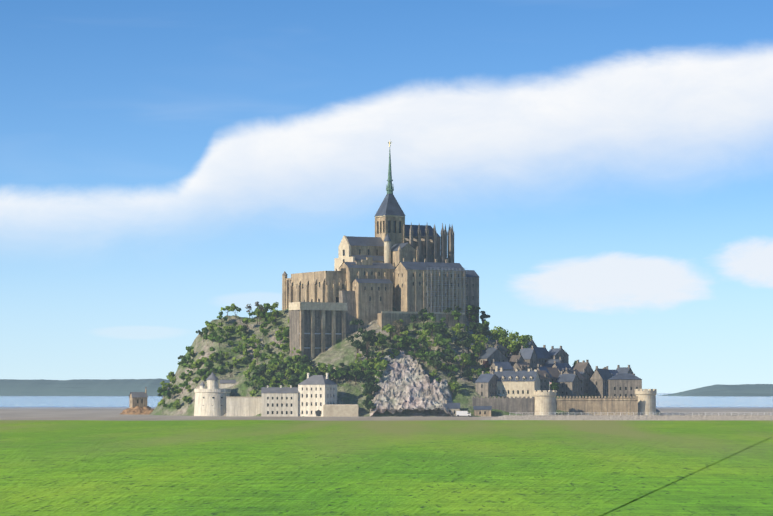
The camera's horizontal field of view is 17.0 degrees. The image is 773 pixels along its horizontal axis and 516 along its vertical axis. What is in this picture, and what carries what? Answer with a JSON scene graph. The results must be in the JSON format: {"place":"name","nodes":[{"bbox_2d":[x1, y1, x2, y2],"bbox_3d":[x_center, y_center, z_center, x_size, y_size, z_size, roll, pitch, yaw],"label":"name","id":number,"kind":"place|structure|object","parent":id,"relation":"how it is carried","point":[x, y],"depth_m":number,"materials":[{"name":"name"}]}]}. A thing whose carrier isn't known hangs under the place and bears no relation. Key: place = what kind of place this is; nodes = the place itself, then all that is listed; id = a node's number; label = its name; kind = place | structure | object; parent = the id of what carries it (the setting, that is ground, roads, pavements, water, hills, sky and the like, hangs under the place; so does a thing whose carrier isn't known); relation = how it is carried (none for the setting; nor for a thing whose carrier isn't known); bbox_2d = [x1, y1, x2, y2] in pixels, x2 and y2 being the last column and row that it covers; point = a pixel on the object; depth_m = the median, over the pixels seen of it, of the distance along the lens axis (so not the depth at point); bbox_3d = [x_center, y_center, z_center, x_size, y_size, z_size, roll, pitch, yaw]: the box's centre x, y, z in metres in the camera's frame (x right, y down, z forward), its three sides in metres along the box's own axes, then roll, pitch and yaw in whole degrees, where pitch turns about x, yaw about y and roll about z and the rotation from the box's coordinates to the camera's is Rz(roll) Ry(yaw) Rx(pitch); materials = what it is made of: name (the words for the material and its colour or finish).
{"place":"outdoors","nodes":[
{"label":"outdoors","id":0,"kind":"place"},
{"bbox_2d":[0,378,169,395],"bbox_3d":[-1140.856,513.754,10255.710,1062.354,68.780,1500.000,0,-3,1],"label":"distant shore","id":1,"kind":"structure","parent":0,"point":[82,387],"depth_m":9596.60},
{"bbox_2d":[0,393,772,515],"bbox_3d":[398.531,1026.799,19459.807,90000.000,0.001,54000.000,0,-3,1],"label":"ground","id":2,"kind":"structure","parent":0,"point":[740,483],"depth_m":1131.67,"materials":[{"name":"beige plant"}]},
{"bbox_2d":[119,406,153,414],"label":"rock","id":3,"kind":"object","parent":2,"relation":"on","point":[144,410],"depth_m":1492.02,"materials":[{"name":"brown stone"}]},
{"bbox_2d":[160,306,554,412],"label":"tree trunks","id":4,"kind":"object","parent":2,"relation":"on","point":[367,343],"depth_m":1426.53,"materials":[{"name":"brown plant"}]},
{"bbox_2d":[157,305,490,409],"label":"trees","id":5,"kind":"object","parent":4,"relation":"attached to","point":[358,344],"depth_m":1407.82,"materials":[{"name":"green plant"}]},
{"bbox_2d":[245,301,404,337],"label":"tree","id":6,"kind":"object","parent":4,"relation":"on","point":[397,326],"depth_m":1428.30,"materials":[{"name":"green plant"}]},
{"bbox_2d":[158,302,532,408],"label":"trees","id":7,"kind":"object","parent":4,"relation":"on","point":[517,341],"depth_m":1437.17,"materials":[{"name":"green plant"}]},
{"bbox_2d":[157,303,576,407],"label":"trees","id":8,"kind":"object","parent":4,"relation":"attached to","point":[304,370],"depth_m":1424.37,"materials":[{"name":"green plant"}]},
{"bbox_2d":[482,357,508,367],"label":"leaf foliage","id":9,"kind":"object","parent":4,"relation":"attached to","point":[486,363],"depth_m":1408.34,"materials":[{"name":"green plant"}]},
{"bbox_2d":[0,422,772,515],"bbox_3d":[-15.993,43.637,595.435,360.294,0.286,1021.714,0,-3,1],"label":"grass","id":10,"kind":"structure","parent":2,"relation":"on","point":[323,468],"depth_m":447.34,"materials":[{"name":"green plant"}]},
{"bbox_2d":[129,339,656,416],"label":"village buildings","id":11,"kind":"structure","parent":2,"relation":"on","point":[522,380],"depth_m":1386.53,"materials":[{"name":"beige stone"}]},
{"bbox_2d":[149,307,661,416],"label":"island rock","id":12,"kind":"object","parent":2,"relation":"on","point":[344,351],"depth_m":1427.70,"materials":[{"name":"grey stone"}]},
{"bbox_2d":[282,142,478,360],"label":"abbey","id":13,"kind":"structure","parent":12,"relation":"on","point":[407,272],"depth_m":1462.92,"materials":[{"name":"stone"}]},
{"bbox_2d":[370,350,452,416],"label":"rock outcrop","id":14,"kind":"object","parent":2,"relation":"on","point":[403,383],"depth_m":1373.41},
{"bbox_2d":[0,0,772,392],"label":"sky","id":15,"kind":"structure","parent":0,"point":[602,169],"materials":[{"name":"blue"}]},
{"bbox_2d":[481,412,772,419],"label":"causeway bridge","id":16,"kind":"structure","parent":0,"point":[638,417],"depth_m":1184.48,"materials":[{"name":"white concrete"}]},
{"bbox_2d":[659,384,772,395],"bbox_3d":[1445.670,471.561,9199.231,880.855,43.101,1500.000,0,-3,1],"label":"distant shore","id":17,"kind":"structure","parent":0,"point":[743,390],"depth_m":8589.44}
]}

